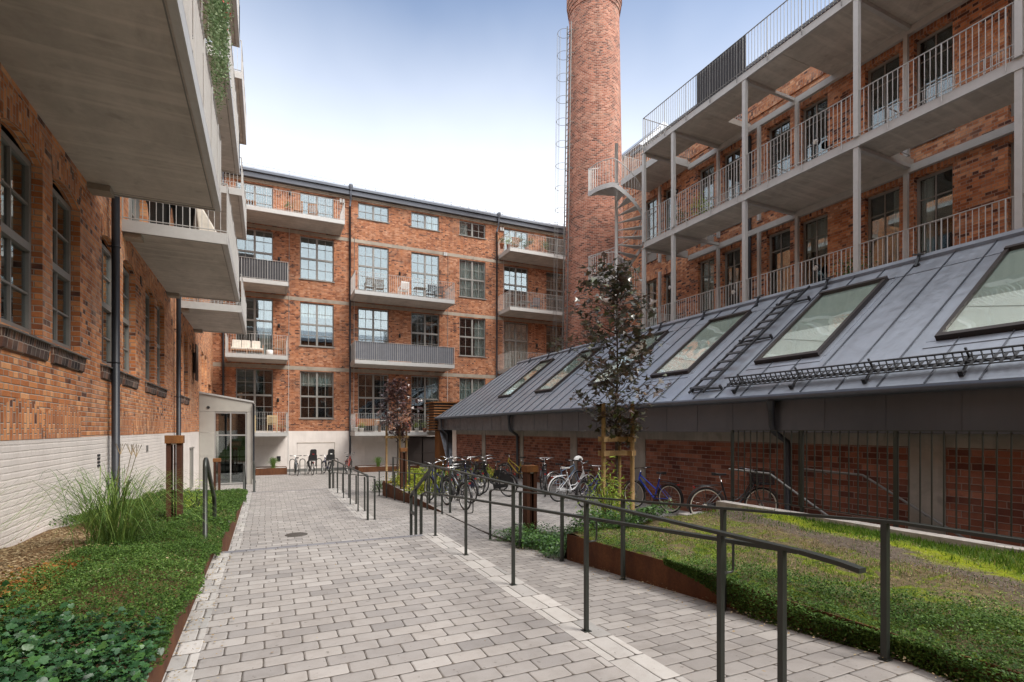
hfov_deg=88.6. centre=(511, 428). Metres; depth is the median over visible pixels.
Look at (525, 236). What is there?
window
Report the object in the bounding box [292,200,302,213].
wooden chair
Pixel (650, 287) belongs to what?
window
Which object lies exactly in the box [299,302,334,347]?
window
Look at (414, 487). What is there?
handrail
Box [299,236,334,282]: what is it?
window
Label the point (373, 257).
window
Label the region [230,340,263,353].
garden sofa
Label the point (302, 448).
blocked window
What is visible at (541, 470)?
bicycle
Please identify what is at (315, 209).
wooden chair
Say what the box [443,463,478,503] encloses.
bicycle
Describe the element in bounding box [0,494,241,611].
dry seed heads
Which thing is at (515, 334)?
window
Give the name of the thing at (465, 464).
bicycle
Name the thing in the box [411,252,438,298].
window
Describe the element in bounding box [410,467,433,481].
spirea shrub
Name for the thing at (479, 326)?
window
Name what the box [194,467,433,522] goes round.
courtyard
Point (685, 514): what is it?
stone slab
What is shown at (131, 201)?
window
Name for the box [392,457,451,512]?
handrail
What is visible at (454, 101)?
sky
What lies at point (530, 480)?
bollard light
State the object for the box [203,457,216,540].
stair handrail
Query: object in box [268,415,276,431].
wooden chair
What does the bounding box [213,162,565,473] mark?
brick apartment building
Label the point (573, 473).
bicycle
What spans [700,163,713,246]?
door
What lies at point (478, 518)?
terrace
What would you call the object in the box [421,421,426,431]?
potted plant
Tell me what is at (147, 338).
window
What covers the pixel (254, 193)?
window
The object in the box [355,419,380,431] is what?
garden sofa
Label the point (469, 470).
bicycle
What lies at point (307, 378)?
window
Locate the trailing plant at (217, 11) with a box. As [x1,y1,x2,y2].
[201,0,233,118]
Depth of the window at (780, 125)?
18.21 m
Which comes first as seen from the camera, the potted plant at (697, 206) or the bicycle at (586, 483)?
the bicycle at (586, 483)
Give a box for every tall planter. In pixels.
[146,201,171,224]
[171,205,194,228]
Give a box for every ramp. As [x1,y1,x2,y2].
[351,495,446,518]
[456,537,957,681]
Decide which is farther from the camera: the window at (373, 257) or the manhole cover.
the window at (373, 257)
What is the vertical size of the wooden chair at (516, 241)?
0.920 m
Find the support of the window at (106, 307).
in the brick warehouse
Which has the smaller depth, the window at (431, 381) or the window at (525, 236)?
the window at (431, 381)
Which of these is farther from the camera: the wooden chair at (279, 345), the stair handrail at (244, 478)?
the wooden chair at (279, 345)
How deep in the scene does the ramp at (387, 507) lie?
14.18 m
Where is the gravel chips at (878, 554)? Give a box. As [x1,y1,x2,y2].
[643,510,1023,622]
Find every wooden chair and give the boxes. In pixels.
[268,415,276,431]
[273,340,284,355]
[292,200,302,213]
[307,203,318,215]
[364,277,373,289]
[375,279,383,292]
[510,237,519,247]
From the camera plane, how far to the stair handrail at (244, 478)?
16.21 m
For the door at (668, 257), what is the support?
in the gallery building at (882, 131)
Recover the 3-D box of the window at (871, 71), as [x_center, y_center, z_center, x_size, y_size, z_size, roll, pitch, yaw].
[10.655,-8.900,14.992,0.080,3.160,0.915,0,0,-25]
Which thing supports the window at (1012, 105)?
in the gallery building at (882, 131)
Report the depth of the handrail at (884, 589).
3.44 m
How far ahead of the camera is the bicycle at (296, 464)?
27.78 m
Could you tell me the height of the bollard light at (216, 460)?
1.550 m
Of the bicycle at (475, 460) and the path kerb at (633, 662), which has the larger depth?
the bicycle at (475, 460)
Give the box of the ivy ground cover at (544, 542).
[489,499,678,559]
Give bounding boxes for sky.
[206,0,832,225]
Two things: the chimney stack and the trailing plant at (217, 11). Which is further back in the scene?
the chimney stack
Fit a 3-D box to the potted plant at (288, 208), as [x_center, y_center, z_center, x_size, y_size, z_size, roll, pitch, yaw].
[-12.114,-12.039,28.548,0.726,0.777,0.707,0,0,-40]
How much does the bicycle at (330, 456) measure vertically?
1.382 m
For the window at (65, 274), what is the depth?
7.96 m
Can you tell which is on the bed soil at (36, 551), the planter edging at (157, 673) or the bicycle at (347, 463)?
the planter edging at (157, 673)
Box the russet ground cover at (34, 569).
[0,555,92,620]
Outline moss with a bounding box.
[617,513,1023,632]
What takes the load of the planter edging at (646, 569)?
attached to the ramp at (666, 629)
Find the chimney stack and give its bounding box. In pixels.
[552,0,624,352]
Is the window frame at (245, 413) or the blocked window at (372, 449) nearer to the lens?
the window frame at (245, 413)
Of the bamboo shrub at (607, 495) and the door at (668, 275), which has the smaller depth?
the bamboo shrub at (607, 495)
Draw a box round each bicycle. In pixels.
[290,455,301,475]
[303,449,316,474]
[320,449,334,473]
[345,452,354,472]
[424,461,453,501]
[435,458,459,490]
[440,456,458,491]
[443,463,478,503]
[443,466,472,509]
[445,457,472,488]
[455,457,485,495]
[463,456,481,487]
[473,458,518,496]
[474,455,508,489]
[498,454,533,478]
[536,457,553,496]
[538,457,551,488]
[546,459,584,493]
[548,460,595,501]
[575,465,608,506]
[623,467,683,512]
[687,467,778,513]
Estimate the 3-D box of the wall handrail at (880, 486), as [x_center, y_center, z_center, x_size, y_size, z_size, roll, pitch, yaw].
[5.494,1.299,8.643,1.124,1.138,3.810,0,0,-25]
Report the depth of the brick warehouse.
7.81 m
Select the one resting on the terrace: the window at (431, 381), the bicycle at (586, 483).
the bicycle at (586, 483)
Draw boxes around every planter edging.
[137,504,242,681]
[382,481,440,511]
[567,534,1023,681]
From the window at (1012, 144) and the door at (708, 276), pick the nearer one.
the window at (1012, 144)
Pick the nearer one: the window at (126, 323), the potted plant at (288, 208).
the window at (126, 323)
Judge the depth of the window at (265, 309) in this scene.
29.60 m
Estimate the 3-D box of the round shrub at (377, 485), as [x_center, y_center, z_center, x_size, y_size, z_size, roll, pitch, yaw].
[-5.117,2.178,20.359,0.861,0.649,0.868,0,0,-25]
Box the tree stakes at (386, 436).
[384,426,407,483]
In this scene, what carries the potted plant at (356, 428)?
on the brick apartment building at (352, 347)
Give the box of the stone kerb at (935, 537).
[716,500,1023,552]
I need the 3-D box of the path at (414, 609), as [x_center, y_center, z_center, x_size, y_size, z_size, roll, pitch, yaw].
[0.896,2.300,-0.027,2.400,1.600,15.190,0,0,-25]
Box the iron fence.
[731,430,1023,538]
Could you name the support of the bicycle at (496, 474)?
on the terrace
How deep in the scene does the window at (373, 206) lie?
32.00 m
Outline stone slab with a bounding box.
[678,511,705,515]
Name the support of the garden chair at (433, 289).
on the brick apartment building at (352, 347)
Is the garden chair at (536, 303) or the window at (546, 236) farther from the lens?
the window at (546, 236)
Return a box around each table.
[374,420,395,431]
[413,286,426,289]
[517,300,530,308]
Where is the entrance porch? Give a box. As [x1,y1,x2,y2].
[199,391,255,485]
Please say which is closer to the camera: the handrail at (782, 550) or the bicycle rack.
the handrail at (782, 550)
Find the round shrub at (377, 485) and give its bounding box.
[370,476,384,491]
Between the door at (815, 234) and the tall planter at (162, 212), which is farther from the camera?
the door at (815, 234)
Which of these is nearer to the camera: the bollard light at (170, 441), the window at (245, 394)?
the bollard light at (170, 441)
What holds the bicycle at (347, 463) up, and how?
on the courtyard
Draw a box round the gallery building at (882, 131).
[621,0,1023,328]
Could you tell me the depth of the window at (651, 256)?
24.13 m
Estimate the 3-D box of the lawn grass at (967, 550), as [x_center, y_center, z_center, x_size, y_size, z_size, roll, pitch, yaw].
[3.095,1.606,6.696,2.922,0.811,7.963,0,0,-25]
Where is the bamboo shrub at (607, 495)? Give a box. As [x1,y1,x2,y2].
[575,456,639,528]
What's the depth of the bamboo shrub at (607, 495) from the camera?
8.37 m
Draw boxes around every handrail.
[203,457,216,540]
[243,462,245,489]
[252,461,255,491]
[328,459,375,519]
[378,471,442,513]
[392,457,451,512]
[409,465,865,681]
[489,489,1023,661]
[729,468,964,537]
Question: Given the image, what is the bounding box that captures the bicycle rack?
[299,458,305,473]
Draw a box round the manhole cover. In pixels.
[285,532,307,536]
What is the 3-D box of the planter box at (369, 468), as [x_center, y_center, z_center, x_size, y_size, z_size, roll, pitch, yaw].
[-7.292,2.300,30.763,3.500,0.300,1.300,0,0,-25]
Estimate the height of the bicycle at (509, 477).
1.118 m
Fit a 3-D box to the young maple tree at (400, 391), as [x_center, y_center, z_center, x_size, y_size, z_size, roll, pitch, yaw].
[-4.148,0.062,19.097,1.944,4.078,1.826,0,0,-25]
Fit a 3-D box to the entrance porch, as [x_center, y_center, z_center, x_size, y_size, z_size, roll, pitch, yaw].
[-13.077,0.425,24.387,2.192,4.050,3.736,0,0,-25]
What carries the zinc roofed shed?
on the ground
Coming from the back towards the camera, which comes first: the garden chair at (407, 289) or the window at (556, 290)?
the window at (556, 290)
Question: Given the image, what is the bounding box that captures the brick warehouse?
[0,0,246,547]
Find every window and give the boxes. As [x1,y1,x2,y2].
[1,129,30,333]
[53,188,70,349]
[102,244,110,365]
[123,267,129,372]
[129,198,138,220]
[145,292,149,380]
[157,306,159,385]
[236,181,272,208]
[236,229,272,278]
[236,297,272,354]
[236,368,272,414]
[255,445,277,466]
[297,443,333,465]
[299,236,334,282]
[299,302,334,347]
[299,371,333,418]
[300,192,333,218]
[357,203,389,223]
[358,245,387,292]
[358,308,387,359]
[358,374,387,430]
[365,442,402,463]
[410,212,439,231]
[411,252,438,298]
[411,313,438,363]
[411,376,438,430]
[459,221,486,239]
[459,259,486,299]
[459,317,486,357]
[459,378,484,401]
[504,229,527,250]
[504,266,527,307]
[504,322,527,368]
[546,236,563,252]
[546,272,564,310]
[546,326,561,352]
[646,197,657,263]
[647,279,656,326]
[720,148,740,231]
[725,247,739,306]
[765,118,789,211]
[769,228,789,294]
[868,53,898,153]
[868,186,898,266]
[910,21,954,148]
[917,166,952,253]
[1011,0,1014,116]
[1011,142,1013,230]
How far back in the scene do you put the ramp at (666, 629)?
4.07 m
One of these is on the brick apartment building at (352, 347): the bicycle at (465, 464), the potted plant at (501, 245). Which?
the potted plant at (501, 245)
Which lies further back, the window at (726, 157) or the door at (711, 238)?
the door at (711, 238)
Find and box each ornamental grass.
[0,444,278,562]
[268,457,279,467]
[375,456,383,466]
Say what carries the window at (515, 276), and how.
in the brick apartment building at (352, 347)
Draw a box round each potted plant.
[283,201,292,211]
[350,417,358,431]
[412,420,419,431]
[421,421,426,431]
[498,233,505,248]
[668,210,687,223]
[690,191,713,216]
[826,249,876,276]
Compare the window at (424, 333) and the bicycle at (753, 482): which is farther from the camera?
the window at (424, 333)
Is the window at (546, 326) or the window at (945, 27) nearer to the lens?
the window at (945, 27)
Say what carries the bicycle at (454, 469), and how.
on the terrace
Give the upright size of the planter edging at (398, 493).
1.000 m
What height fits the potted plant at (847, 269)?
1.640 m
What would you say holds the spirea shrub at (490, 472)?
on the terrace
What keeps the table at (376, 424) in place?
on the brick apartment building at (352, 347)
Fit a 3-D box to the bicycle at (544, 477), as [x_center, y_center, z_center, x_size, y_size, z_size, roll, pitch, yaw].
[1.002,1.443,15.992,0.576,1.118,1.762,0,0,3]
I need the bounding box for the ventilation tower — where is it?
[425,401,458,470]
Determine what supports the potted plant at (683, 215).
on the gallery building at (882, 131)
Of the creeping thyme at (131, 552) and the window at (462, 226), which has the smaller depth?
the creeping thyme at (131, 552)
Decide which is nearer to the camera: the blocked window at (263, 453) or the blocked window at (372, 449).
the blocked window at (263, 453)
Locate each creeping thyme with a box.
[0,488,247,681]
[566,522,1023,681]
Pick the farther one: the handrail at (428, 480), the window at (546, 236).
the window at (546, 236)
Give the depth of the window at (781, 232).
18.36 m
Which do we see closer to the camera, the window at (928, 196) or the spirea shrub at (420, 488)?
the window at (928, 196)
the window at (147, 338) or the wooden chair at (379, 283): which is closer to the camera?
the window at (147, 338)
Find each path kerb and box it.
[328,488,373,519]
[422,533,690,681]
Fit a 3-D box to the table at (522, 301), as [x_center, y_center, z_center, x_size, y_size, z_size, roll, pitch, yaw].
[0.803,-8.170,35.053,0.800,0.600,0.600,0,0,-25]
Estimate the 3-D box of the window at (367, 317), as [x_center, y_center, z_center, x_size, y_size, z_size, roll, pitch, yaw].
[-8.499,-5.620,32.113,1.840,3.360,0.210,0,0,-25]
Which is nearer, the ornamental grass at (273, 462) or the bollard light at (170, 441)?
the bollard light at (170, 441)
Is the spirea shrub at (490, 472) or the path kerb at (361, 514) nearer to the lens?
the path kerb at (361, 514)
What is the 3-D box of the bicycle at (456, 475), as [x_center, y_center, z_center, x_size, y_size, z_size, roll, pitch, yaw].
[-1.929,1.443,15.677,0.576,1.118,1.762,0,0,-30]
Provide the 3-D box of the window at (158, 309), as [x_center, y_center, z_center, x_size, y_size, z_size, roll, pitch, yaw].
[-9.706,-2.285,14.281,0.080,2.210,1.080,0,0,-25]
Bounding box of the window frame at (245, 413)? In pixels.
[214,412,246,484]
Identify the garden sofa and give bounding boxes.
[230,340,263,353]
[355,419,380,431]
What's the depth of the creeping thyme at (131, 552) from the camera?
4.04 m
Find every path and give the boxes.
[192,536,637,681]
[239,489,491,549]
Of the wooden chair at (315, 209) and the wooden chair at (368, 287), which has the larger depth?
the wooden chair at (368, 287)
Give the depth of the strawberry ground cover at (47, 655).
2.45 m
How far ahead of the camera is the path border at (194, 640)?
3.90 m
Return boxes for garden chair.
[398,281,408,293]
[426,285,435,296]
[434,286,442,298]
[531,298,539,309]
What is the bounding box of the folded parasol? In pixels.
[196,209,216,231]
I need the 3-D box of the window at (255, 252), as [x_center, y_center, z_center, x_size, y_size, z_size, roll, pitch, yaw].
[-14.357,-9.495,29.296,1.860,3.210,0.080,0,0,-25]
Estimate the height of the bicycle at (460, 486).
1.029 m
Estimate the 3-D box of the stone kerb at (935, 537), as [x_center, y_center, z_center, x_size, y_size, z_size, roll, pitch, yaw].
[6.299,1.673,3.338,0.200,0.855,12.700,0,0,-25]
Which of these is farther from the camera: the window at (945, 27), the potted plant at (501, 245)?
the potted plant at (501, 245)
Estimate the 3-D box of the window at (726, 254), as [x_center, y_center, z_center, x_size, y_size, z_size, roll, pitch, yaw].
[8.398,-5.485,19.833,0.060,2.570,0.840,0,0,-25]
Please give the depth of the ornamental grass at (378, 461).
30.41 m
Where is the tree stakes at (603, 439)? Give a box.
[598,403,635,525]
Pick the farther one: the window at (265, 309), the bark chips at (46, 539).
the window at (265, 309)
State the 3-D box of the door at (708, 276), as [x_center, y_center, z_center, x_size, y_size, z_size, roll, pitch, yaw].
[7.915,-5.130,20.993,0.210,3.280,0.840,0,0,-25]
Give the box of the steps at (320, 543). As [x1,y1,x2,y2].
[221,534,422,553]
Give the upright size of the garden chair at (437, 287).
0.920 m
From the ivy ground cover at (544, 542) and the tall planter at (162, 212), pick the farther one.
the tall planter at (162, 212)
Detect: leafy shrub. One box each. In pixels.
[146,481,176,509]
[173,479,217,513]
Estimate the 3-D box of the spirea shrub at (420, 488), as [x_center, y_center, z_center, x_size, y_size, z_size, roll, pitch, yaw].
[-2.534,1.739,16.283,1.856,0.630,1.803,0,0,-25]
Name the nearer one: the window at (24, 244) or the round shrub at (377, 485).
the window at (24, 244)
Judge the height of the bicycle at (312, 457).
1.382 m
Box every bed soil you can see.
[0,498,229,681]
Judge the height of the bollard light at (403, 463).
1.460 m
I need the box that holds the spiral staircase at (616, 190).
[588,143,642,335]
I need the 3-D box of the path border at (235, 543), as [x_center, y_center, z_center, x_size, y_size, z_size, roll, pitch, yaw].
[-6.040,2.550,11.758,0.160,1.101,10.380,0,0,-25]
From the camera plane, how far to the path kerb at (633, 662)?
4.04 m
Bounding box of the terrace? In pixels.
[390,479,685,541]
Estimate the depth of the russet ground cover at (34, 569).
3.76 m
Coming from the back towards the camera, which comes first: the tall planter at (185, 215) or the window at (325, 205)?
the window at (325, 205)
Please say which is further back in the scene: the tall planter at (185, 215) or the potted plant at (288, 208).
the potted plant at (288, 208)
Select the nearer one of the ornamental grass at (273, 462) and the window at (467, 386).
the ornamental grass at (273, 462)
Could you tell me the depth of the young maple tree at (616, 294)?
8.93 m
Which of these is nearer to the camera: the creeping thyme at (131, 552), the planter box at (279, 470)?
the creeping thyme at (131, 552)
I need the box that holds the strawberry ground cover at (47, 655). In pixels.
[0,580,171,681]
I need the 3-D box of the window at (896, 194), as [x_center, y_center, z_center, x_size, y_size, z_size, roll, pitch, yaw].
[10.723,-5.130,15.024,0.190,3.280,0.915,0,0,-25]
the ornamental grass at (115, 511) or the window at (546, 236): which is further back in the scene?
the window at (546, 236)
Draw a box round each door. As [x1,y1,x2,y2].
[407,437,434,464]
[666,189,670,260]
[666,274,670,321]
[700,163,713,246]
[700,257,713,312]
[803,96,827,163]
[803,213,827,285]
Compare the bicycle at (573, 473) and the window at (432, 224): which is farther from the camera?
the window at (432, 224)
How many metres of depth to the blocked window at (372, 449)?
32.10 m
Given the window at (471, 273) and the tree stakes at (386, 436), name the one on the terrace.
the tree stakes at (386, 436)
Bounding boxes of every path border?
[162,553,228,681]
[228,492,251,550]
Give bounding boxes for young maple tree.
[371,374,427,480]
[547,251,678,512]
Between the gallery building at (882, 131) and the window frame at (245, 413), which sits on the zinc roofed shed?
the gallery building at (882, 131)
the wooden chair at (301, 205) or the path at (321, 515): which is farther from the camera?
the wooden chair at (301, 205)
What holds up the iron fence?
on the terrace strip
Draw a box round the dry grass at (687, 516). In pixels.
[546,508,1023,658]
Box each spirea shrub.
[387,468,430,485]
[405,476,456,494]
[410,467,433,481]
[467,464,497,480]
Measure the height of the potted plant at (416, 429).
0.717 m
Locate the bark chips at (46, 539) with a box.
[0,528,134,595]
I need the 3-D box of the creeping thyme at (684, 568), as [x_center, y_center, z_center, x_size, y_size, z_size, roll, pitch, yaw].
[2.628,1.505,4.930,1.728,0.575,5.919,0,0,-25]
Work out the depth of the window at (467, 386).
34.78 m
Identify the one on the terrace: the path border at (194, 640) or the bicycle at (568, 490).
the bicycle at (568, 490)
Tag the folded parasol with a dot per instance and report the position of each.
(202, 218)
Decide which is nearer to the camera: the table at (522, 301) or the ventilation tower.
the ventilation tower
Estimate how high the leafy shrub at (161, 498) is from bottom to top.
0.746 m
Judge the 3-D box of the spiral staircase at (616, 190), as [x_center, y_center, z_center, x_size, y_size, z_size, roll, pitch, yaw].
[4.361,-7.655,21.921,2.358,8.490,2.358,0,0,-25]
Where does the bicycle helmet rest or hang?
hanging from the bicycle at (568, 490)
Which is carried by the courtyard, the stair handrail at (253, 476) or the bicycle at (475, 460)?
the stair handrail at (253, 476)
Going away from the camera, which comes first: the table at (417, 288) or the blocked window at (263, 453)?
the blocked window at (263, 453)
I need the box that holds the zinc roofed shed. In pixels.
[434,227,1023,546]
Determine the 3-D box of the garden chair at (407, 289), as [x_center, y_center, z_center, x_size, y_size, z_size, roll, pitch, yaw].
[-6.514,-8.330,31.585,0.550,0.920,0.550,0,0,-30]
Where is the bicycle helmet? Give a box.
[574,456,582,460]
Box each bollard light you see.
[164,435,184,524]
[213,458,220,489]
[399,448,407,488]
[521,465,537,534]
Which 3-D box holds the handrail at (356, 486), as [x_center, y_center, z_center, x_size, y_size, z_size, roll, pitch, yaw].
[-4.742,1.755,15.058,0.210,1.490,7.814,0,0,-25]
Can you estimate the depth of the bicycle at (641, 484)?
12.51 m
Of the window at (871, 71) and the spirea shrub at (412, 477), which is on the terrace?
the spirea shrub at (412, 477)
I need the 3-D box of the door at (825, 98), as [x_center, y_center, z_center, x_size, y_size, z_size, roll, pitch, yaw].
[9.787,-8.900,16.847,0.080,3.160,0.915,0,0,-25]
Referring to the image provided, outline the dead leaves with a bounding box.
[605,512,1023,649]
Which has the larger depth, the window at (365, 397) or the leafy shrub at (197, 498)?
the window at (365, 397)
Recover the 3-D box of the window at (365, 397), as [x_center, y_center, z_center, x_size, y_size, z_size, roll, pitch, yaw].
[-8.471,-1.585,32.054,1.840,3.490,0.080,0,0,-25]
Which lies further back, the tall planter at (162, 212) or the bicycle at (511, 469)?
the bicycle at (511, 469)
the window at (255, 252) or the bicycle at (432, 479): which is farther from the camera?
the window at (255, 252)
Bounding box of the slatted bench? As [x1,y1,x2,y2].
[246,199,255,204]
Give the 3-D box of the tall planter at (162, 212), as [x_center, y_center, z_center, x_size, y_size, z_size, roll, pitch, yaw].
[-7.601,-4.705,11.182,0.814,1.070,1.195,0,0,-40]
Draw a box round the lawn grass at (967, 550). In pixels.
[543,507,1023,658]
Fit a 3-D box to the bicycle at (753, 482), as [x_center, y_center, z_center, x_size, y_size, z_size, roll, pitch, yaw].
[4.143,1.258,9.845,1.762,1.029,0.603,0,0,-3]
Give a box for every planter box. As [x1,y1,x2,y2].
[255,466,286,475]
[355,464,419,471]

